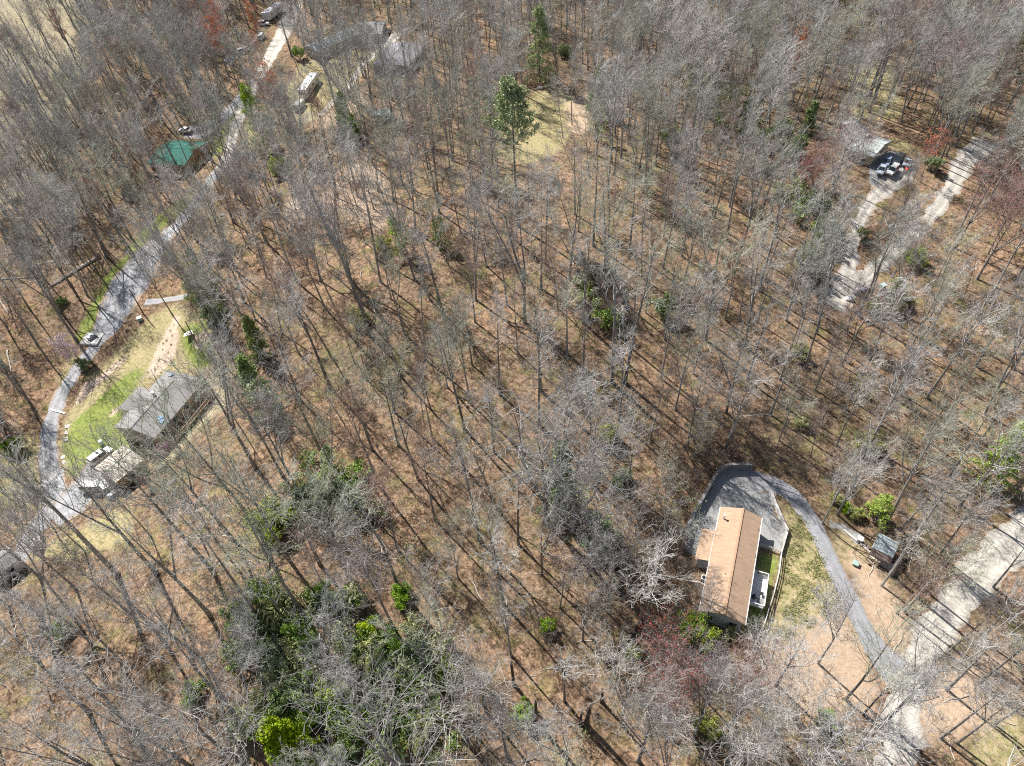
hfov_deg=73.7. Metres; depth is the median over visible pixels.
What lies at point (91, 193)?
bare tree
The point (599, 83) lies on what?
cedar tree
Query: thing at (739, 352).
bare tree
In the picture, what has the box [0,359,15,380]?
bare tree
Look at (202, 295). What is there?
budding tree
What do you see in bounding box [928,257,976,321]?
bare tree
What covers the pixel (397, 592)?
evergreen shrub
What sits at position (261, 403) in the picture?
bare tree
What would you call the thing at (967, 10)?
budding tree
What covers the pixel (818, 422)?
bare tree
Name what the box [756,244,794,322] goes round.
bare tree
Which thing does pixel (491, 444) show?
bare tree
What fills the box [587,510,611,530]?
evergreen shrub
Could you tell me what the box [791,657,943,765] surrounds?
bare tree
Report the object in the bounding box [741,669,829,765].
bare tree
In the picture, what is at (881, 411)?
bare tree
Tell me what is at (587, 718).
broken snag
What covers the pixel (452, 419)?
bare tree
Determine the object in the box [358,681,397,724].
evergreen shrub
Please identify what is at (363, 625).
evergreen shrub
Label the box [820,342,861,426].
bare tree
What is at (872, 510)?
evergreen shrub
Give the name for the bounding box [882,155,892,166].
parked car
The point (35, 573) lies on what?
bare tree
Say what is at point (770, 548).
short fence
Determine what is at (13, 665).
budding tree
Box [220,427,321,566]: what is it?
bare tree
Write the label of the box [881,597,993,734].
bare tree
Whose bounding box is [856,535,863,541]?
storage bin
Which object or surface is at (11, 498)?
budding tree
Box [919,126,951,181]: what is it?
budding tree
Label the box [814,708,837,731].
evergreen shrub
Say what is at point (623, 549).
bare tree
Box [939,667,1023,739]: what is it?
bare tree
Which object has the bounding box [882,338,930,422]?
bare tree
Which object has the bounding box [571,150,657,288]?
bare tree
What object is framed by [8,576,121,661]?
bare tree
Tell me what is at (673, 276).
bare tree
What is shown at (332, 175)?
bare tree
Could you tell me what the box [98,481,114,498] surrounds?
parked car
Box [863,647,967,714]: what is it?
bare tree
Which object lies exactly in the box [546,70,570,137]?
bare tree
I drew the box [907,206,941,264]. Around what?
budding tree
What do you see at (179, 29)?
bare tree
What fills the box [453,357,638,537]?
bare tree
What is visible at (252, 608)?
bare tree
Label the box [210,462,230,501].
bare tree
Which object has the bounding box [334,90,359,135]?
cedar tree
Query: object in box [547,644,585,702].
bare tree
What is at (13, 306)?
bare tree
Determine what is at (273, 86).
budding tree
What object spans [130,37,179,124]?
bare tree
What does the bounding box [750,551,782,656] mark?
rail fence
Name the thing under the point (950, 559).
bare tree
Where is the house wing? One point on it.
(859, 124)
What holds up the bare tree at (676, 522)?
on the ground
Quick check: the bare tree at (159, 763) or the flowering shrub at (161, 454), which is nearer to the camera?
the bare tree at (159, 763)
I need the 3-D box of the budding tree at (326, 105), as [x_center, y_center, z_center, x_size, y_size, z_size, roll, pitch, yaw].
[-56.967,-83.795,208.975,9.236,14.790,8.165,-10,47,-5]
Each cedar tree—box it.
[186,248,207,274]
[193,285,221,328]
[233,352,274,417]
[318,466,341,505]
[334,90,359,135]
[536,441,588,518]
[548,489,567,522]
[586,64,608,112]
[797,100,818,134]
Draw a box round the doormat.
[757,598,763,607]
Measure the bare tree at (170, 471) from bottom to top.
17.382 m
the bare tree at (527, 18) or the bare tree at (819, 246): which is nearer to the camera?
the bare tree at (819, 246)
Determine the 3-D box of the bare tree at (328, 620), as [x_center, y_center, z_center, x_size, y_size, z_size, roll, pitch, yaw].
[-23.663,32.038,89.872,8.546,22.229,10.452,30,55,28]
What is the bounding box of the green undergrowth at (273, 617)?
[187,65,841,765]
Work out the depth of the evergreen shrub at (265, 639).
96.14 m
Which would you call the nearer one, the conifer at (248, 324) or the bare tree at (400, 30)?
the conifer at (248, 324)
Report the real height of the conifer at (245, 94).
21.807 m
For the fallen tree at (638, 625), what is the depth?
101.30 m
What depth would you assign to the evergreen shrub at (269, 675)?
91.86 m
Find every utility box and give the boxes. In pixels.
[136,315,142,321]
[852,559,859,566]
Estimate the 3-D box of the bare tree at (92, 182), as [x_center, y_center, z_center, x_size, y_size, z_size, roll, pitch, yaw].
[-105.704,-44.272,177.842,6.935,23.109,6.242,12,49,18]
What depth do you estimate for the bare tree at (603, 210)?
135.72 m
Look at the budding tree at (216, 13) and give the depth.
239.64 m
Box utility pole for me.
[129,289,143,313]
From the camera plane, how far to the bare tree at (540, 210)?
133.17 m
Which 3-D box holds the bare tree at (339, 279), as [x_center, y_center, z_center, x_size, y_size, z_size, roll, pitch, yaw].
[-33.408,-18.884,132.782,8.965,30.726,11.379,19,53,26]
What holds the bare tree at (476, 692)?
on the ground
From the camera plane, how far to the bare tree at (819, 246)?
126.16 m
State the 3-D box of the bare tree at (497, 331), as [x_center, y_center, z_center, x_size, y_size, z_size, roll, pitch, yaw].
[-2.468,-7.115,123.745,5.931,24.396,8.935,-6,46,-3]
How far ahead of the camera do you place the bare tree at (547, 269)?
132.35 m
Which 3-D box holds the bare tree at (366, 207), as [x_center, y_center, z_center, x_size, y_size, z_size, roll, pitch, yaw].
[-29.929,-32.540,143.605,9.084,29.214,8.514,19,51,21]
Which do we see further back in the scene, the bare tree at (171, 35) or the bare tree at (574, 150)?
the bare tree at (171, 35)
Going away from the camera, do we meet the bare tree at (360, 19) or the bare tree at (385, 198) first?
the bare tree at (385, 198)
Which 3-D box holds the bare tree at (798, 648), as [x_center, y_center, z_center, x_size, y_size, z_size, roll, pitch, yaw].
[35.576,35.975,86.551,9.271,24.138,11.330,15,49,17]
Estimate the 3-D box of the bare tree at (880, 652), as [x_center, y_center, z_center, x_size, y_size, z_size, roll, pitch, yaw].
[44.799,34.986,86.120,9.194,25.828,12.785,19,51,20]
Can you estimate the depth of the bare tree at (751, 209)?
137.01 m
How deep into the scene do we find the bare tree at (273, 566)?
85.30 m
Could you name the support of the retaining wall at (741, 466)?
on the ground
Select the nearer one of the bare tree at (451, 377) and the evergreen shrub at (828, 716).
the evergreen shrub at (828, 716)
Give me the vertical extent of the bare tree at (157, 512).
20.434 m
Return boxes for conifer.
[237,82,279,154]
[240,314,271,363]
[521,3,558,87]
[962,421,1023,498]
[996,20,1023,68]
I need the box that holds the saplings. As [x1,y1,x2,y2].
[0,0,1023,765]
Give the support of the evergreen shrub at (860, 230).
on the ground
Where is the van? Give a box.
[79,481,100,492]
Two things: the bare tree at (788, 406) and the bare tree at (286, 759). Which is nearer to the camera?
the bare tree at (286, 759)
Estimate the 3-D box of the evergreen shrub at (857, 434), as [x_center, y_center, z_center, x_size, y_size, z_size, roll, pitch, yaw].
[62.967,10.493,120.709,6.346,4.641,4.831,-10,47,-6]
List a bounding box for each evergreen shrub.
[0,435,22,451]
[3,437,23,456]
[45,620,73,641]
[55,296,67,305]
[73,357,91,369]
[178,677,205,709]
[180,268,216,301]
[218,596,256,633]
[239,492,297,544]
[244,574,282,609]
[248,663,290,712]
[250,632,284,664]
[257,632,293,681]
[264,667,313,718]
[267,155,290,175]
[278,613,318,663]
[282,487,315,527]
[288,690,324,735]
[290,477,332,514]
[291,45,304,58]
[298,579,335,602]
[307,674,346,716]
[310,585,338,617]
[326,720,362,765]
[331,479,367,512]
[332,588,355,616]
[341,113,360,140]
[347,305,369,325]
[350,631,387,673]
[354,614,380,642]
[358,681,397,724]
[369,643,394,676]
[370,235,392,252]
[374,621,408,667]
[377,654,418,689]
[389,581,412,610]
[399,711,431,757]
[400,633,435,680]
[429,651,458,684]
[509,695,533,726]
[538,616,557,635]
[557,42,571,56]
[580,519,623,552]
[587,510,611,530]
[597,421,618,444]
[610,466,632,489]
[624,641,644,660]
[652,290,681,319]
[659,124,683,146]
[677,610,710,641]
[682,617,721,654]
[687,71,698,88]
[692,707,723,739]
[703,75,715,90]
[723,624,736,641]
[731,91,750,114]
[774,116,794,137]
[790,134,809,152]
[792,342,812,362]
[792,415,811,428]
[794,247,819,271]
[807,189,832,218]
[812,216,836,241]
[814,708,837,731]
[829,491,844,504]
[842,501,852,513]
[848,507,866,521]
[853,429,888,451]
[856,226,870,238]
[861,493,894,532]
[865,498,889,522]
[866,299,883,312]
[885,279,910,302]
[885,299,907,314]
[901,246,929,267]
[922,154,945,169]
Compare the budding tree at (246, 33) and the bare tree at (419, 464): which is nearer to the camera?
the bare tree at (419, 464)
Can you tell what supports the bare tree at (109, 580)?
on the ground
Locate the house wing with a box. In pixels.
[840,117,873,142]
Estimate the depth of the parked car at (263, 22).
279.52 m
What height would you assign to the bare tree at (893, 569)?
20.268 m
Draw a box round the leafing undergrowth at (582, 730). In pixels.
[2,18,1022,765]
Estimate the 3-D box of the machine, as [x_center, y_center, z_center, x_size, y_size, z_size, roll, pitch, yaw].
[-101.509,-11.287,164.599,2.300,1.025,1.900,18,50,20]
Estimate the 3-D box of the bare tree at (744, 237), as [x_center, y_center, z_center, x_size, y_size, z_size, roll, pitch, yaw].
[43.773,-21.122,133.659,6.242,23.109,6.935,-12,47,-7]
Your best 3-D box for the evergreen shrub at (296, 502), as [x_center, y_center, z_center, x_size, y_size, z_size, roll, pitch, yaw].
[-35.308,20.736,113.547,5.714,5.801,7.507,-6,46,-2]
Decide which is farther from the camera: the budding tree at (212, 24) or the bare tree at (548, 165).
the budding tree at (212, 24)
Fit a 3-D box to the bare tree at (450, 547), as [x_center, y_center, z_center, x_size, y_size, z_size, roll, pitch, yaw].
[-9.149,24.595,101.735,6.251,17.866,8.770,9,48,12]
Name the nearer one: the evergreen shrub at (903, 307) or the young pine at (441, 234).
the evergreen shrub at (903, 307)
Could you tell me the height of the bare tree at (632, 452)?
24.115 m
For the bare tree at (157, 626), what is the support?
on the ground
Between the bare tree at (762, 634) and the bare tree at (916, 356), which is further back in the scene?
the bare tree at (916, 356)
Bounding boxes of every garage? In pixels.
[95,445,145,488]
[353,20,386,43]
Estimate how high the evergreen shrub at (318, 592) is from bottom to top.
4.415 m
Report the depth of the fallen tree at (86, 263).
181.50 m
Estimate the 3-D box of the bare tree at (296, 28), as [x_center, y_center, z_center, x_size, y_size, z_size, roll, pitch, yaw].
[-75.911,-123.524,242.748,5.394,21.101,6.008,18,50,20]
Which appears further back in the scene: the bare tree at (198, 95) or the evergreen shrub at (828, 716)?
the bare tree at (198, 95)
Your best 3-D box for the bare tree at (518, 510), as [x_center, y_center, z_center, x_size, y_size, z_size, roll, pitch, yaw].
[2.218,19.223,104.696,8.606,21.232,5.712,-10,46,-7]
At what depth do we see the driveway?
164.53 m
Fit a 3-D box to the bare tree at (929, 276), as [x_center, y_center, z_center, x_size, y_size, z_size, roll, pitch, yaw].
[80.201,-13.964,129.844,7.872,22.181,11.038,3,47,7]
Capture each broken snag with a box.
[510,660,515,686]
[534,698,537,724]
[578,710,582,726]
[583,701,591,727]
[600,687,603,704]
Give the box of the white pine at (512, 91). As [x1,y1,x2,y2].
[481,74,541,224]
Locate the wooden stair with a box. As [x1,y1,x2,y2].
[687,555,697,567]
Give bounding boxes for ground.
[0,0,1023,765]
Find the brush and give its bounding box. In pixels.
[0,0,1023,765]
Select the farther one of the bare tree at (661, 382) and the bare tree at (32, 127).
the bare tree at (32, 127)
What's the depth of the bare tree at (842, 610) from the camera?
85.47 m
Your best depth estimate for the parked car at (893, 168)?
173.43 m
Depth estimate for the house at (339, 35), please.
253.17 m
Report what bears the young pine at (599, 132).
on the ground
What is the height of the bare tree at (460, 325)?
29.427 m
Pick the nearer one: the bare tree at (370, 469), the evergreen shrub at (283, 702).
the evergreen shrub at (283, 702)
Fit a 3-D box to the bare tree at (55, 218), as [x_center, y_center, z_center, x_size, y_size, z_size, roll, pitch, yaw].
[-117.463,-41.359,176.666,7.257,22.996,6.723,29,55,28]
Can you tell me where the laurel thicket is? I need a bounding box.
[183,73,838,765]
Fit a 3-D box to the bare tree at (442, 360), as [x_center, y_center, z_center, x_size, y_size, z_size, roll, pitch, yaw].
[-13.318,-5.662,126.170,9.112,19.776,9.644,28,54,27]
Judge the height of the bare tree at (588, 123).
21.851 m
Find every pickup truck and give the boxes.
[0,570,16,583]
[902,158,912,167]
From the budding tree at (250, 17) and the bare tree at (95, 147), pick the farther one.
the budding tree at (250, 17)
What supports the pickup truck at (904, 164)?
on the ground
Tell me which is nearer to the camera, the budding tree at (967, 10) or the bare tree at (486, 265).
the bare tree at (486, 265)
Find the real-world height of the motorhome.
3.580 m
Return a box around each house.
[115,370,209,447]
[147,140,209,178]
[304,29,352,59]
[373,41,425,74]
[695,507,768,631]
[847,135,891,166]
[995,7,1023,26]
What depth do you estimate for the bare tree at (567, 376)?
112.55 m
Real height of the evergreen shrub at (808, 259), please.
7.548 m
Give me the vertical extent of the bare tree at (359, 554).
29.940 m
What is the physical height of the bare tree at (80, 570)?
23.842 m
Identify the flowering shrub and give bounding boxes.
[137,472,149,488]
[152,445,168,460]
[163,436,178,451]
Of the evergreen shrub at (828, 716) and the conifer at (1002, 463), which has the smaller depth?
the evergreen shrub at (828, 716)
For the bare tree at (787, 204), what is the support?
on the ground
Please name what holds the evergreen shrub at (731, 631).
on the ground
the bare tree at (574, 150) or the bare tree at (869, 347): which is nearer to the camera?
the bare tree at (869, 347)
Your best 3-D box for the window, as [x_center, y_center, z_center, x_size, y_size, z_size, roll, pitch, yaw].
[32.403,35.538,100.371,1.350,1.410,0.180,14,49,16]
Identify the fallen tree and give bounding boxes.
[6,349,11,379]
[48,257,96,286]
[589,634,606,663]
[608,618,644,664]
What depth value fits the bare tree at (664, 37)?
190.56 m
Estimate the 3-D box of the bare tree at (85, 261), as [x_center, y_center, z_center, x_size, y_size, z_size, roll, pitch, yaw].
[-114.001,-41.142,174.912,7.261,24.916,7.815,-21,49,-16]
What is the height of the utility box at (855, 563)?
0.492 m
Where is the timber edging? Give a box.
[843,529,891,568]
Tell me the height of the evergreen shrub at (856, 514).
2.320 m
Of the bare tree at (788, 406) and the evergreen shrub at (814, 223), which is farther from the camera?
the evergreen shrub at (814, 223)
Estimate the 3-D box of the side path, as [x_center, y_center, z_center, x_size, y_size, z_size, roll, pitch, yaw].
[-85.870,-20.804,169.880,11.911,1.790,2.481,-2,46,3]
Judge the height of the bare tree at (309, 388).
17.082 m
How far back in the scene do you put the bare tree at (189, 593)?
88.32 m
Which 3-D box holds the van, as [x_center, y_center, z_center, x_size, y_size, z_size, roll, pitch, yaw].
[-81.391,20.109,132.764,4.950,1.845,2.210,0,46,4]
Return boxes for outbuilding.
[0,547,24,580]
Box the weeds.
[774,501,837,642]
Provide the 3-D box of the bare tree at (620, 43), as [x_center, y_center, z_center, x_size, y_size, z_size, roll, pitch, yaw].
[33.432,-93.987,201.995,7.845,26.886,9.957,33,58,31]
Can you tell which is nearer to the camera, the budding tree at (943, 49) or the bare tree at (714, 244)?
the bare tree at (714, 244)
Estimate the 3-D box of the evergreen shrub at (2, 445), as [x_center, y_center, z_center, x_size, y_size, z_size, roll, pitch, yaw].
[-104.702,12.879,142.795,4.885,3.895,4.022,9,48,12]
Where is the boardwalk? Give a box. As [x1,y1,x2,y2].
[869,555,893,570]
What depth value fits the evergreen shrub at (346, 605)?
101.22 m
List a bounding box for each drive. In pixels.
[184,93,240,138]
[318,33,404,115]
[749,471,906,680]
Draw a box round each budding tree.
[0,487,40,544]
[0,650,46,685]
[1,471,54,529]
[45,330,84,361]
[47,11,67,42]
[133,33,168,87]
[163,251,211,304]
[176,551,259,627]
[183,269,221,331]
[190,0,213,49]
[196,10,230,82]
[203,0,233,69]
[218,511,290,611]
[233,25,253,72]
[241,157,262,206]
[242,0,264,58]
[243,32,264,71]
[249,59,280,125]
[263,71,288,126]
[300,465,343,529]
[311,86,339,130]
[632,626,722,739]
[635,598,715,701]
[639,0,737,109]
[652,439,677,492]
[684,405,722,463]
[684,616,735,708]
[716,629,801,727]
[726,627,770,695]
[788,23,810,86]
[797,127,849,217]
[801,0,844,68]
[813,113,893,198]
[845,0,892,80]
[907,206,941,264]
[909,20,1001,135]
[919,25,980,125]
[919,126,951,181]
[930,0,979,75]
[930,224,992,290]
[954,136,1023,248]
[975,168,1023,279]
[982,167,1023,253]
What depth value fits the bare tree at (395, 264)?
130.76 m
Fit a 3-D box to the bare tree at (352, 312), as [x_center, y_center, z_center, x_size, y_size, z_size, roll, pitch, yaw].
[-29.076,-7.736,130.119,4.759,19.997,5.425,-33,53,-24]
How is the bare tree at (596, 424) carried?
on the ground
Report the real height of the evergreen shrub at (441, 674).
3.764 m
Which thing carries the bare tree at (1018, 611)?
on the ground
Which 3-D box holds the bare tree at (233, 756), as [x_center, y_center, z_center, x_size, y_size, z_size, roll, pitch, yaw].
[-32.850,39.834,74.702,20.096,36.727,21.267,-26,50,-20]
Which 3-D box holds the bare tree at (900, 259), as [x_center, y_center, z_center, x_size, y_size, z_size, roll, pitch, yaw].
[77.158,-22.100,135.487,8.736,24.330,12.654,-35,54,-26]
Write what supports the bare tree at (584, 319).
on the ground
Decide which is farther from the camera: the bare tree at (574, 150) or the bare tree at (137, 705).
the bare tree at (574, 150)
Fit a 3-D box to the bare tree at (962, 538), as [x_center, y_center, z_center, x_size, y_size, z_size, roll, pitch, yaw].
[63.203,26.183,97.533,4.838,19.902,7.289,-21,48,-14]
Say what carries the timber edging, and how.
on the ground
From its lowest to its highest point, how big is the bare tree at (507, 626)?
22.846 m
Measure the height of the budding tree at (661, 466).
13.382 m
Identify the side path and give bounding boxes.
[144,294,186,305]
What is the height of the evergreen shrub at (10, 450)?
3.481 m
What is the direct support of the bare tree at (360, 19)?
on the ground
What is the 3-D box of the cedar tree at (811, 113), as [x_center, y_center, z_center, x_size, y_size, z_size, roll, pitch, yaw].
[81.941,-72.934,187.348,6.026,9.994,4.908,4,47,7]
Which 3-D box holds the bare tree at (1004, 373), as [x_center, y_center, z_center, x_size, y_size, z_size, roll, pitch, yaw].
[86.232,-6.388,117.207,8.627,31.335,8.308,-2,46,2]
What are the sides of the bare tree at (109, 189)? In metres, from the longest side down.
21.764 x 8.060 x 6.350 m
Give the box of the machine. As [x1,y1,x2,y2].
[86,333,97,339]
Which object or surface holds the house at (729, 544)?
on the ground
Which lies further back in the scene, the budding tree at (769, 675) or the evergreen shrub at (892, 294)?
the evergreen shrub at (892, 294)
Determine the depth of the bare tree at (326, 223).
133.14 m
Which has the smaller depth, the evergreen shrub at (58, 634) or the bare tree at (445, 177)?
the evergreen shrub at (58, 634)
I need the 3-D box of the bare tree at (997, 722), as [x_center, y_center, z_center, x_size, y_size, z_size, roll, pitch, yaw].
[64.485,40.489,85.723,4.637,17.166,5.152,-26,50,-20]
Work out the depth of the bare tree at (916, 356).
112.77 m
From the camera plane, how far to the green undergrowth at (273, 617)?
99.19 m
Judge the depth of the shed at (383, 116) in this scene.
212.87 m
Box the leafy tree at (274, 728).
[256,714,330,765]
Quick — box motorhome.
[298,72,319,97]
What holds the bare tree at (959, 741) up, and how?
on the ground
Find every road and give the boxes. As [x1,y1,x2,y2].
[2,113,243,584]
[213,0,302,171]
[825,136,1000,306]
[873,506,1023,765]
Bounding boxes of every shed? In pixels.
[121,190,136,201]
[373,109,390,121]
[866,533,898,569]
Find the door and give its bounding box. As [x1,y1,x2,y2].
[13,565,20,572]
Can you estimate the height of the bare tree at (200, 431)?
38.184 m
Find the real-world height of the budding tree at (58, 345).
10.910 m
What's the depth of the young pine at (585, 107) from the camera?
202.47 m
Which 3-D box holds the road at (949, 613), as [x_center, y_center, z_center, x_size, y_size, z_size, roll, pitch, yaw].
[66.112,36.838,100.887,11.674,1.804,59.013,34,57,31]
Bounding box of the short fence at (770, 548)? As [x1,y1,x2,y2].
[759,543,780,553]
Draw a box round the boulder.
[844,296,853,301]
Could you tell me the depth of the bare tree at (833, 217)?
128.42 m
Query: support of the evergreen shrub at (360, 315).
on the ground
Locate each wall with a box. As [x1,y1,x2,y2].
[682,462,753,554]
[769,490,788,532]
[781,531,787,550]
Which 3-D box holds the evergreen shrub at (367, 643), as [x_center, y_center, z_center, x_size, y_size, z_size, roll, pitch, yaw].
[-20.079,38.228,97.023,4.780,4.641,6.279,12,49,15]
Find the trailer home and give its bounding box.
[261,2,283,19]
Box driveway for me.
[822,169,917,313]
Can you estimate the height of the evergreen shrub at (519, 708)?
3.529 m
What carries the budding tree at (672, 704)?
on the ground
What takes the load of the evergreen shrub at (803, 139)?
on the ground
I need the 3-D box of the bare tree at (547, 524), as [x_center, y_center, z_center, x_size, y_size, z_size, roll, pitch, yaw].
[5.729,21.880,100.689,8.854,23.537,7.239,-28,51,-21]
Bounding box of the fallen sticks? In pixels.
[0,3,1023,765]
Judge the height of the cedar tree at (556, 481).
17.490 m
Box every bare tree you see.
[0,198,45,279]
[0,222,30,309]
[0,269,37,345]
[0,287,48,359]
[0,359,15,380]
[0,454,79,617]
[0,506,77,590]
[0,516,41,578]
[0,530,45,620]
[0,573,90,713]
[0,692,105,765]
[0,718,52,765]
[1,162,59,249]
[1,208,60,311]
[1,568,91,642]
[6,637,213,765]
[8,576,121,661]
[11,103,62,179]
[15,483,85,551]
[16,124,73,196]
[27,186,81,258]
[30,532,134,618]
[34,235,100,309]
[35,181,86,262]
[36,611,281,765]
[56,136,115,224]
[58,166,132,252]
[61,53,116,139]
[61,65,102,145]
[70,556,201,659]
[73,689,217,765]
[77,552,167,645]
[79,176,127,249]
[82,468,211,616]
[86,133,142,217]
[101,20,165,124]
[101,31,150,119]
[101,163,153,236]
[104,353,246,515]
[115,677,173,727]
[123,239,172,314]
[124,129,165,214]
[125,570,234,713]
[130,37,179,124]
[137,226,221,328]
[141,472,202,539]
[143,117,184,204]
[147,6,206,96]
[148,478,261,620]
[151,98,195,179]
[153,445,197,509]
[158,52,190,119]
[163,10,208,92]
[163,471,244,577]
[169,427,286,556]
[173,225,260,337]
[182,368,243,432]
[187,443,305,611]
[192,82,234,161]
[195,571,274,700]
[200,80,228,163]
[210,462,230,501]
[212,360,283,476]
[218,350,297,486]
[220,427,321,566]
[225,114,380,281]
[242,285,299,399]
[245,385,280,429]
[252,341,320,450]
[254,377,341,479]
[258,451,375,581]
[265,181,325,308]
[265,738,362,765]
[270,256,332,390]
[273,15,300,74]
[276,638,483,765]
[278,515,339,616]
[283,557,361,670]
[285,213,344,330]
[286,4,309,64]
[293,625,373,711]
[298,204,371,337]
[299,361,341,420]
[302,200,368,320]
[302,477,415,586]
[312,344,374,450]
[313,27,331,75]
[317,186,356,298]
[318,375,380,489]
[324,291,354,362]
[328,28,356,88]
[330,331,412,446]
[332,534,397,629]
[340,304,367,380]
[341,225,410,334]
[343,0,393,100]
[343,280,400,375]
[345,166,387,282]
[346,39,360,84]
[348,4,375,56]
[348,455,406,549]
[352,463,387,523]
[359,153,423,280]
[361,572,446,669]
[369,170,404,253]
[369,313,395,412]
[376,376,429,480]
[377,198,444,314]
[380,609,513,765]
[386,9,410,84]
[388,540,460,634]
[390,199,430,300]
[400,424,443,520]
[404,346,431,409]
[405,251,432,359]
[406,14,424,78]
[409,359,432,438]
[412,300,467,388]
[417,416,482,541]
[426,302,466,430]
[426,503,473,578]
[428,282,486,403]
[435,144,503,300]
[435,152,461,232]
[439,403,462,465]
[439,621,543,735]
[442,158,559,323]
[443,476,512,570]
[447,411,504,504]
[451,232,486,322]
[452,290,479,365]
[453,166,489,266]
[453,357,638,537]
[461,365,500,452]
[462,679,553,758]
[470,506,522,606]
[477,554,537,655]
[481,285,512,395]
[482,217,519,305]
[498,271,528,353]
[499,462,554,545]
[505,362,649,535]
[510,303,564,424]
[511,11,527,82]
[512,693,589,765]
[517,0,532,59]
[518,260,578,391]
[518,365,571,467]
[521,140,566,263]
[521,157,562,289]
[523,466,574,575]
[534,225,560,309]
[541,0,558,55]
[541,185,608,323]
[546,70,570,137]
[546,252,586,355]
[546,449,655,565]
[547,162,597,277]
[547,543,596,608]
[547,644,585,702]
[553,123,585,214]
[554,353,599,432]
[556,285,599,382]
[559,38,587,124]
[560,96,601,175]
[561,617,660,726]
[562,363,613,449]
[564,214,644,384]
[567,524,630,613]
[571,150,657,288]
[572,554,621,640]
[576,488,660,595]
[578,390,622,482]
[580,113,615,246]
[583,650,691,763]
[586,156,637,269]
[590,199,681,384]
[597,385,659,490]
[599,87,619,164]
[603,308,642,421]
[612,286,624,315]
[613,233,660,348]
[614,14,644,107]
[616,524,705,637]
[617,671,712,765]
[618,134,659,252]
[633,70,661,149]
[633,193,654,277]
[638,221,666,312]
[640,746,671,765]
[642,361,680,440]
[645,466,708,578]
[647,21,681,112]
[649,228,696,340]
[655,166,693,268]
[657,304,721,410]
[660,266,727,375]
[661,629,742,737]
[670,166,713,256]
[672,352,738,446]
[675,180,774,341]
[688,260,733,374]
[689,212,726,306]
[689,564,730,623]
[694,304,772,413]
[697,658,801,765]
[702,646,832,765]
[709,335,787,450]
[724,227,756,320]
[732,608,806,684]
[733,124,794,259]
[734,247,760,318]
[736,206,801,346]
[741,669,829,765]
[746,265,805,381]
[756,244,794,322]
[756,599,850,699]
[757,154,836,291]
[768,321,810,415]
[770,365,819,440]
[775,246,828,346]
[779,281,826,380]
[785,198,843,321]
[790,213,857,299]
[790,667,893,765]
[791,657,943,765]
[803,218,852,333]
[803,572,874,664]
[805,172,879,311]
[805,264,841,366]
[806,400,828,454]
[814,297,864,390]
[819,190,868,279]
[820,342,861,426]
[820,435,866,523]
[824,407,905,515]
[836,345,887,445]
[840,270,939,364]
[842,594,931,703]
[845,269,875,333]
[849,317,902,400]
[850,390,904,475]
[851,282,872,338]
[855,691,914,761]
[861,95,883,141]
[863,305,945,437]
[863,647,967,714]
[869,282,905,359]
[871,378,988,522]
[880,513,946,586]
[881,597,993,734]
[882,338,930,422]
[885,213,952,318]
[888,454,1013,576]
[889,287,972,388]
[896,552,970,613]
[899,459,983,530]
[902,502,1000,613]
[906,251,979,373]
[906,396,969,478]
[909,258,967,350]
[924,342,992,438]
[924,513,1000,590]
[925,277,1014,398]
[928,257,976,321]
[939,470,1007,555]
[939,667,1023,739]
[943,362,1004,423]
[944,610,1023,691]
[945,590,1016,653]
[947,383,1023,477]
[955,671,1021,744]
[958,393,1023,505]
[963,257,1023,341]
[973,351,1023,450]
[977,626,1023,684]
[980,534,1023,640]
[983,283,1023,414]
[992,532,1023,587]
[994,681,1023,725]
[1009,550,1023,620]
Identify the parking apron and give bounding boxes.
[47,451,114,523]
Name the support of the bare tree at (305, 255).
on the ground
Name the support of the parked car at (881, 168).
on the driveway
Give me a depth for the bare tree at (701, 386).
111.32 m
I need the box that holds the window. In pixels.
[728,621,737,628]
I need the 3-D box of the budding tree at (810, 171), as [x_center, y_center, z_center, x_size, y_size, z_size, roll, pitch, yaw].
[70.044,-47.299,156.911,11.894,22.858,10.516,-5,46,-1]
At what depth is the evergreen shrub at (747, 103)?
198.73 m
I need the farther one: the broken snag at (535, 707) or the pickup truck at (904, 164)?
the pickup truck at (904, 164)
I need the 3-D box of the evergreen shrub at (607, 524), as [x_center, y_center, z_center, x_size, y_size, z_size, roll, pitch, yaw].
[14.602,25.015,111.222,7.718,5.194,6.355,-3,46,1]
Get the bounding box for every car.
[79,332,103,345]
[86,446,113,465]
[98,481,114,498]
[179,127,191,132]
[257,20,268,25]
[876,163,887,174]
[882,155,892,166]
[885,162,899,175]
[891,152,905,163]
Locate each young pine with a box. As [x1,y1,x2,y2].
[245,378,280,422]
[317,444,346,469]
[387,214,412,255]
[428,214,447,246]
[481,94,503,133]
[581,92,595,120]
[592,107,607,142]

